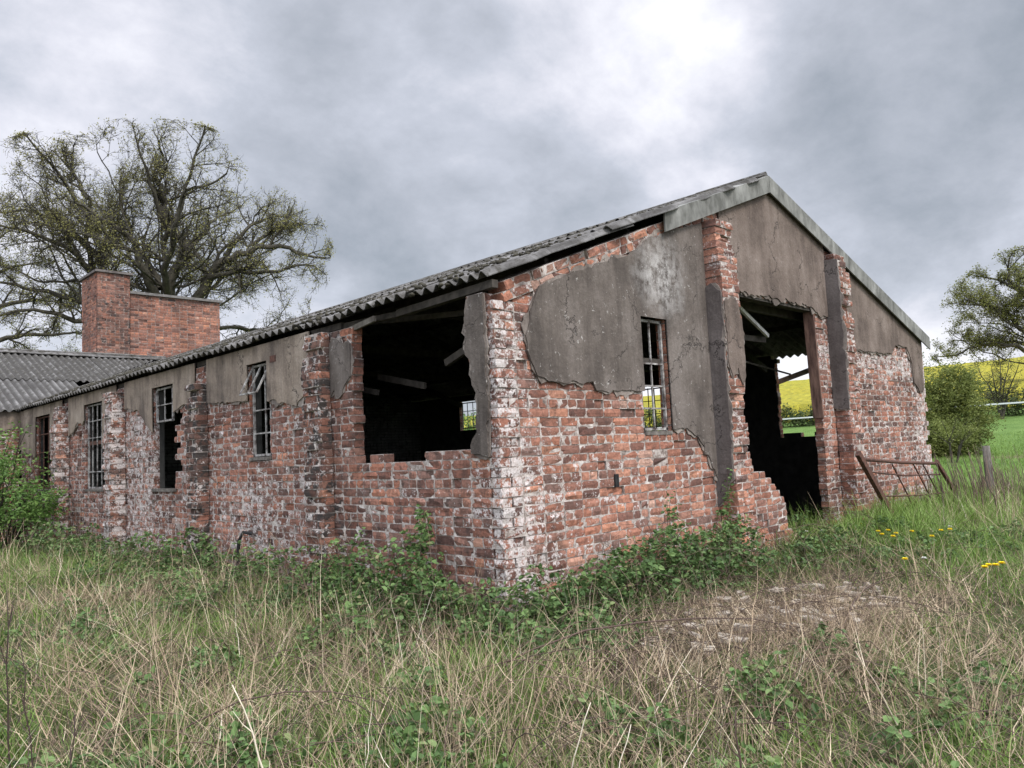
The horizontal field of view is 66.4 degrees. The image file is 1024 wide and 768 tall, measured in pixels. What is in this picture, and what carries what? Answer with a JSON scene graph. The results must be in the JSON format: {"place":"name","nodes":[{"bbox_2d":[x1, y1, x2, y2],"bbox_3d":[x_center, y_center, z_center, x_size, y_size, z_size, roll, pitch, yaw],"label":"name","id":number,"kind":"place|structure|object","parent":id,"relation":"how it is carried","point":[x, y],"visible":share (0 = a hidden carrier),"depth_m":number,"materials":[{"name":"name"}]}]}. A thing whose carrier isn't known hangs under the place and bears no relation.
{"place":"outdoors","nodes":[
{"label":"outdoors","id":0,"kind":"place"},
{"bbox_2d":[0,408,1023,767],"bbox_3d":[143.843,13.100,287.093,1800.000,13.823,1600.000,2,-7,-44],"label":"ground","id":1,"kind":"structure","parent":0,"point":[1010,422],"depth_m":4.68,"materials":[{"name":"green plant"}]},
{"bbox_2d":[0,590,29,767],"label":"dead stalk","id":2,"kind":"object","parent":1,"relation":"on","point":[7,698],"visible":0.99,"depth_m":3.39,"materials":[{"name":"brown plant"}]},
{"bbox_2d":[5,641,54,767],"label":"dead stalk","id":3,"kind":"object","parent":1,"relation":"on","point":[29,733],"visible":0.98,"depth_m":3.19,"materials":[{"name":"brown plant"}]},
{"bbox_2d":[0,421,71,551],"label":"elder bush","id":4,"kind":"object","parent":1,"relation":"on","point":[10,516],"visible":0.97,"depth_m":12.82,"materials":[{"name":"green plant"}]},
{"bbox_2d":[0,179,81,351],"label":"oak tree","id":5,"kind":"object","parent":1,"relation":"on","point":[26,334],"visible":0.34,"depth_m":48.92,"materials":[{"name":"green plant"}]},
{"bbox_2d":[62,702,90,767],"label":"dead stalk","id":6,"kind":"object","parent":1,"relation":"on","point":[74,735],"visible":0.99,"depth_m":3.01,"materials":[{"name":"brown plant"}]},
{"bbox_2d":[0,130,200,345],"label":"oak tree","id":7,"kind":"object","parent":1,"relation":"on","point":[68,249],"visible":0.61,"depth_m":36.92,"materials":[{"name":"green plant"}]},
{"bbox_2d":[0,114,335,338],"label":"oak tree","id":8,"kind":"object","parent":1,"relation":"on","point":[172,223],"visible":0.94,"depth_m":37.61,"materials":[{"name":"green plant"}]},
{"bbox_2d":[232,685,269,767],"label":"dead stalk","id":9,"kind":"object","parent":1,"relation":"on","point":[258,756],"visible":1,"depth_m":2.98,"materials":[{"name":"beige plant"}]},
{"bbox_2d":[165,691,440,743],"bbox_3d":[-0.959,1.590,3.639,1.582,0.289,0.115,-3,-5,7],"label":"bramble cane","id":10,"kind":"object","parent":1,"relation":"on","point":[188,726],"visible":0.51,"depth_m":3.71,"materials":[{"name":"brown plant"}]},
{"bbox_2d":[412,504,432,581],"bbox_3d":[-0.696,1.353,6.157,0.188,0.822,0.277,-3,-5,1],"label":"bramble sprig","id":11,"kind":"object","parent":1,"relation":"on","point":[417,536],"visible":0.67,"depth_m":6.18,"materials":[{"name":"green plant"}]},
{"bbox_2d":[0,172,933,623],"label":"derelict barn","id":12,"kind":"structure","parent":1,"relation":"on","point":[574,346],"depth_m":7.98,"materials":[{"name":"brick"}]},
{"bbox_2d":[37,415,49,490],"bbox_3d":[-8.624,1.281,14.464,0.080,1.388,0.970,2,-7,-44],"label":"window frame","id":13,"kind":"structure","parent":12,"relation":"in","point":[48,416],"depth_m":14.59,"materials":[{"name":"metal"}]},
{"bbox_2d":[85,402,103,491],"bbox_3d":[-6.580,1.000,12.391,0.080,1.388,0.900,2,-7,-44],"label":"window frame","id":14,"kind":"structure","parent":12,"relation":"in","point":[97,489],"depth_m":12.52,"materials":[{"name":"white paint"}]},
{"bbox_2d":[79,269,222,366],"bbox_3d":[-10.679,-1.236,22.901,3.560,3.400,2.540,2,-7,-44],"label":"brick chimney","id":15,"kind":"object","parent":12,"relation":"on","point":[119,316],"visible":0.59,"depth_m":21.80,"materials":[{"name":"brick"}]},
{"bbox_2d":[156,385,174,422],"bbox_3d":[-4.634,0.275,10.457,0.024,0.470,0.580,2,-7,-44],"label":"window frame","id":16,"kind":"structure","parent":12,"relation":"in","point":[157,390],"depth_m":10.46,"materials":[{"name":"white paint"}]},
{"bbox_2d":[249,363,272,460],"bbox_3d":[-2.712,0.299,8.476,0.080,1.048,0.450,2,-7,-44],"label":"window frame","id":17,"kind":"structure","parent":12,"relation":"in","point":[269,455],"depth_m":8.48,"materials":[{"name":"white paint"}]},
{"bbox_2d":[348,316,375,330],"bbox_3d":[-1.394,-0.531,7.144,0.025,0.085,0.607,1,-6,-38],"label":"loose board","id":18,"kind":"object","parent":12,"relation":"attached to","point":[364,323],"visible":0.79,"depth_m":7.04,"materials":[{"name":"grey wood"}]},
{"bbox_2d":[362,387,378,394],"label":"loose board","id":19,"kind":"object","parent":12,"relation":"attached to","point":[371,391],"visible":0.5,"depth_m":7.45,"materials":[{"name":"grey wood"}]},
{"bbox_2d":[377,374,426,388],"bbox_3d":[-1.097,-0.029,7.728,0.030,0.239,0.907,1,-6,-38],"label":"loose board","id":20,"kind":"object","parent":12,"relation":"hanging from","point":[407,382],"visible":1,"depth_m":7.67,"materials":[{"name":"wood"}]},
{"bbox_2d":[367,310,463,325],"bbox_3d":[-0.877,-0.598,7.098,0.030,0.265,2.404,2,-7,-44],"label":"loose board","id":21,"kind":"object","parent":12,"relation":"attached to","point":[432,316],"visible":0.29,"depth_m":6.99,"materials":[{"name":"grey wood"}]},
{"bbox_2d":[444,347,464,365],"bbox_3d":[-0.353,-0.313,6.624,0.040,0.257,0.668,2,-7,-44],"label":"loose board","id":22,"kind":"object","parent":12,"relation":"attached to","point":[454,357],"visible":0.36,"depth_m":6.75,"materials":[{"name":"grey wood"}]},
{"bbox_2d":[462,402,475,428],"bbox_3d":[-1.056,0.797,19.946,0.024,0.680,0.630,2,-7,-44],"label":"window frame","id":23,"kind":"structure","parent":12,"relation":"in","point":[473,419],"depth_m":20.02,"materials":[{"name":"white paint"}]},
{"bbox_2d":[642,387,661,430],"bbox_3d":[2.920,0.606,15.900,0.024,1.070,0.660,2,-7,-44],"label":"window frame","id":24,"kind":"structure","parent":12,"relation":"in","point":[647,389],"depth_m":15.99,"materials":[{"name":"metal"}]},
{"bbox_2d":[641,319,672,434],"bbox_3d":[1.302,-0.067,7.242,0.420,1.078,0.080,2,-7,-44],"label":"window frame","id":25,"kind":"structure","parent":12,"relation":"in","point":[647,431],"depth_m":7.29,"materials":[{"name":"white paint"}]},
{"bbox_2d":[739,305,768,337],"bbox_3d":[2.834,-0.764,9.271,0.030,0.343,1.052,-7,-6,37],"label":"loose board","id":26,"kind":"object","parent":12,"relation":"attached to","point":[754,322],"visible":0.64,"depth_m":9.31,"materials":[{"name":"grey wood"}]},
{"bbox_2d":[744,335,765,342],"bbox_3d":[2.871,-0.558,9.518,0.841,0.080,0.030,2,-7,-44],"label":"loose board","id":27,"kind":"object","parent":12,"relation":"attached to","point":[751,338],"visible":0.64,"depth_m":9.61,"materials":[{"name":"wood"}]},
{"bbox_2d":[746,361,790,374],"bbox_3d":[3.248,-0.275,10.594,0.020,0.220,2.302,-8,-7,44],"label":"loose board","id":28,"kind":"object","parent":12,"relation":"attached to","point":[768,368],"visible":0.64,"depth_m":10.89,"materials":[{"name":"grey wood"}]},
{"bbox_2d":[778,368,808,383],"bbox_3d":[5.133,-0.173,14.026,0.030,0.387,1.222,2,-7,-44],"label":"loose board","id":29,"kind":"object","parent":12,"relation":"attached to","point":[793,376],"visible":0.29,"depth_m":14.08,"materials":[{"name":"grey wood"}]},
{"bbox_2d":[464,408,475,429],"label":"hazel bush","id":30,"kind":"object","parent":1,"relation":"on","point":[466,422],"visible":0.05,"depth_m":28.73,"materials":[{"name":"green plant"}]},
{"bbox_2d":[0,444,1023,767],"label":"bramble canes","id":31,"kind":"object","parent":1,"relation":"on","point":[980,482],"visible":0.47,"depth_m":4.83,"materials":[{"name":"plant"}]},
{"bbox_2d":[0,470,1023,767],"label":"dead stalks","id":32,"kind":"object","parent":1,"relation":"on","point":[446,656],"visible":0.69,"depth_m":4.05,"materials":[{"name":"beige plant"}]},
{"bbox_2d":[0,508,1023,767],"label":"bramble thicket","id":33,"kind":"object","parent":1,"relation":"on","point":[340,586],"visible":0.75,"depth_m":5.48,"materials":[{"name":"green plant"}]},
{"bbox_2d":[572,702,590,766],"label":"dead stalk","id":34,"kind":"object","parent":1,"relation":"on","point":[580,735],"visible":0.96,"depth_m":3.07,"materials":[{"name":"beige plant"}]},
{"bbox_2d":[619,725,630,767],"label":"dead stalk","id":35,"kind":"object","parent":1,"relation":"on","point":[624,747],"visible":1,"depth_m":3.02,"materials":[{"name":"beige plant"}]},
{"bbox_2d":[487,617,848,672],"bbox_3d":[0.950,1.514,4.609,2.380,0.230,0.135,-2,-5,-6],"label":"bramble cane","id":36,"kind":"object","parent":1,"relation":"on","point":[538,647],"visible":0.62,"depth_m":4.65,"materials":[{"name":"brown plant"}]},
{"bbox_2d":[646,648,691,733],"bbox_3d":[0.730,1.468,3.665,0.316,0.402,0.008,0,-6,-26],"label":"dead stalk","id":37,"kind":"object","parent":1,"relation":"on","point":[668,687],"visible":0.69,"depth_m":3.67,"materials":[{"name":"beige plant"}]},
{"bbox_2d":[660,487,681,562],"bbox_3d":[1.421,1.355,6.965,0.190,0.876,0.156,-1,-5,-21],"label":"bramble sprig","id":38,"kind":"object","parent":1,"relation":"on","point":[669,514],"visible":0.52,"depth_m":6.98,"materials":[{"name":"green plant"}]},
{"bbox_2d":[682,621,703,629],"bbox_3d":[1.227,1.640,5.309,0.072,0.032,0.147,1,-6,-39],"label":"stone","id":39,"kind":"object","parent":1,"relation":"on","point":[692,625],"visible":0.35,"depth_m":5.29,"materials":[{"name":"grey stone"}]},
{"bbox_2d":[689,631,700,637],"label":"stone","id":40,"kind":"object","parent":1,"relation":"on","point":[694,633],"visible":0.66,"depth_m":5.04,"materials":[{"name":"beige stone"}]},
{"bbox_2d":[703,645,714,654],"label":"stone","id":41,"kind":"object","parent":1,"relation":"on","point":[710,649],"visible":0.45,"depth_m":4.62,"materials":[{"name":"beige stone"}]},
{"bbox_2d":[706,619,719,625],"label":"stone","id":42,"kind":"object","parent":1,"relation":"on","point":[716,622],"visible":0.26,"depth_m":5.30,"materials":[{"name":"grey stone"}]},
{"bbox_2d":[714,610,732,617],"bbox_3d":[1.498,1.627,5.532,0.130,0.040,0.051,-1,-5,-18],"label":"stone","id":43,"kind":"object","parent":1,"relation":"on","point":[727,612],"visible":0.34,"depth_m":5.52,"materials":[{"name":"grey stone"}]},
{"bbox_2d":[717,635,730,643],"bbox_3d":[1.313,1.576,4.826,0.062,0.047,0.088,-2,-5,-8],"label":"stone","id":44,"kind":"object","parent":1,"relation":"on","point":[721,639],"visible":0.54,"depth_m":4.79,"materials":[{"name":"beige stone"}]},
{"bbox_2d":[716,710,741,767],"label":"dead stalk","id":45,"kind":"object","parent":1,"relation":"on","point":[738,755],"visible":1,"depth_m":2.90,"materials":[{"name":"brown plant"}]},
{"bbox_2d":[722,468,736,538],"bbox_3d":[2.109,1.314,7.590,0.220,0.994,0.147,2,-7,-44],"label":"bramble sprig","id":46,"kind":"object","parent":1,"relation":"on","point":[727,505],"visible":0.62,"depth_m":7.61,"materials":[{"name":"green plant"}]},
{"bbox_2d":[729,636,747,642],"bbox_3d":[1.389,1.564,4.792,0.100,0.023,0.079,-7,-7,41],"label":"stone","id":47,"kind":"object","parent":1,"relation":"on","point":[739,639],"visible":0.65,"depth_m":4.77,"materials":[{"name":"beige stone"}]},
{"bbox_2d":[464,356,1023,430],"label":"rapeseed crop","id":48,"kind":"object","parent":1,"relation":"on","point":[795,393],"visible":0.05,"depth_m":79.96,"materials":[{"name":"yellow plant"}]},
{"bbox_2d":[466,376,1023,430],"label":"hedgerow","id":49,"kind":"object","parent":1,"relation":"on","point":[1017,407],"visible":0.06,"depth_m":49.01,"materials":[{"name":"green plant"}]},
{"bbox_2d":[734,623,756,633],"bbox_3d":[1.509,1.577,5.054,0.156,0.048,0.062,-6,-6,36],"label":"stone","id":50,"kind":"object","parent":1,"relation":"on","point":[743,626],"visible":0.33,"depth_m":5.05,"materials":[{"name":"beige stone"}]},
{"bbox_2d":[792,505,811,538],"bbox_3d":[3.010,1.497,8.125,0.199,0.466,0.219,-4,-5,15],"label":"bramble sprig","id":51,"kind":"object","parent":1,"relation":"on","point":[800,531],"visible":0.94,"depth_m":8.14,"materials":[{"name":"green plant"}]},
{"bbox_2d":[799,607,819,613],"bbox_3d":[2.083,1.600,5.481,0.077,0.053,0.136,2,-7,-44],"label":"stone","id":52,"kind":"object","parent":1,"relation":"on","point":[803,608],"visible":0.23,"depth_m":5.47,"materials":[{"name":"grey stone"}]},
{"bbox_2d":[806,615,823,622],"bbox_3d":[2.023,1.570,5.213,0.075,0.046,0.132,-2,-5,-12],"label":"stone","id":53,"kind":"object","parent":1,"relation":"on","point":[815,619],"visible":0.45,"depth_m":5.19,"materials":[{"name":"grey stone"}]},
{"bbox_2d":[647,401,1023,427],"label":"tape fence","id":54,"kind":"object","parent":1,"relation":"on","point":[974,405],"visible":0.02,"depth_m":37.07,"materials":[{"name":"white plastic"}]},
{"bbox_2d":[838,579,883,633],"bbox_3d":[2.608,1.552,5.712,0.105,0.179,2.089,-6,-6,32],"label":"bramble cane","id":55,"kind":"object","parent":1,"relation":"on","point":[855,599],"visible":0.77,"depth_m":5.40,"materials":[{"name":"brown plant"}]},
{"bbox_2d":[868,602,886,609],"bbox_3d":[2.760,1.676,5.914,0.125,0.046,0.084,-6,-6,34],"label":"stone","id":56,"kind":"object","parent":1,"relation":"on","point":[876,605],"visible":0.35,"depth_m":5.90,"materials":[{"name":"grey stone"}]},
{"bbox_2d":[855,628,903,744],"bbox_3d":[1.668,1.394,3.601,0.236,0.538,0.071,-1,-5,-18],"label":"dead stalk","id":57,"kind":"object","parent":1,"relation":"on","point":[875,683],"visible":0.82,"depth_m":3.57,"materials":[{"name":"beige plant"}]},
{"bbox_2d":[902,557,908,597],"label":"dandelion","id":58,"kind":"object","parent":1,"relation":"on","point":[903,558],"visible":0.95,"depth_m":6.14,"materials":[{"name":"yellow plant"}]},
{"bbox_2d":[855,451,956,516],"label":"metal gate","id":59,"kind":"structure","parent":1,"relation":"on","point":[867,470],"depth_m":9.59,"materials":[{"name":"metal"}]},
{"bbox_2d":[927,414,989,462],"bbox_3d":[11.302,1.439,20.024,1.783,1.358,1.319,0,-6,-24],"label":"sapling","id":60,"kind":"object","parent":1,"relation":"on","point":[959,433],"visible":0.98,"depth_m":19.93,"materials":[{"name":"green plant"}]},
{"bbox_2d":[922,348,1005,457],"bbox_3d":[12.268,0.473,22.930,3.813,3.539,2.680,-2,-5,-4],"label":"willow bush","id":61,"kind":"object","parent":1,"relation":"on","point":[961,399],"visible":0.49,"depth_m":22.43,"materials":[{"name":"green plant"}]},
{"bbox_2d":[928,246,1023,373],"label":"oak tree","id":62,"kind":"object","parent":1,"relation":"on","point":[1002,310],"visible":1,"depth_m":54.12,"materials":[{"name":"green plant"}]},
{"bbox_2d":[981,565,989,612],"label":"dandelion","id":63,"kind":"object","parent":1,"relation":"on","point":[984,566],"visible":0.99,"depth_m":5.61,"materials":[{"name":"yellow plant"}]},
{"bbox_2d":[982,446,994,493],"bbox_3d":[7.311,1.448,11.992,0.152,1.005,0.122,2,-7,-44],"label":"fence post","id":64,"kind":"object","parent":1,"relation":"on","point":[985,449],"visible":0.57,"depth_m":11.98,"materials":[{"name":"grey wood"}]},
{"bbox_2d":[985,563,993,608],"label":"dandelion","id":65,"kind":"object","parent":1,"relation":"on","point":[988,564],"visible":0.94,"depth_m":5.68,"materials":[{"name":"yellow plant"}]},
{"bbox_2d":[966,347,1023,418],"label":"tree","id":66,"kind":"object","parent":1,"relation":"on","point":[1000,396],"visible":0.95,"depth_m":39.99,"materials":[{"name":"green plant"}]},
{"bbox_2d":[992,563,1000,613],"bbox_3d":[3.520,1.484,5.668,0.050,0.365,0.050,2,-7,-44],"label":"dandelion","id":67,"kind":"object","parent":1,"relation":"on","point":[995,564],"visible":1,"depth_m":5.67,"materials":[{"name":"yellow plant"}]},
{"bbox_2d":[998,561,1006,606],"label":"dandelion","id":68,"kind":"object","parent":1,"relation":"on","point":[1001,562],"visible":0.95,"depth_m":5.74,"materials":[{"name":"yellow plant"}]},
{"bbox_2d":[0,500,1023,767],"bbox_3d":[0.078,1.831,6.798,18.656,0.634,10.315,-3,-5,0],"label":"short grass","id":69,"kind":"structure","parent":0,"point":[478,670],"depth_m":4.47,"materials":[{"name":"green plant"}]},
{"bbox_2d":[0,0,1023,415],"label":"sky","id":70,"kind":"structure","parent":0,"point":[427,137],"materials":[{"name":"grey"}]},
{"bbox_2d":[932,430,1023,496],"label":"pasture grass","id":71,"kind":"structure","parent":0,"point":[997,453],"depth_m":19.90,"materials":[{"name":"green plant"}]}
]}

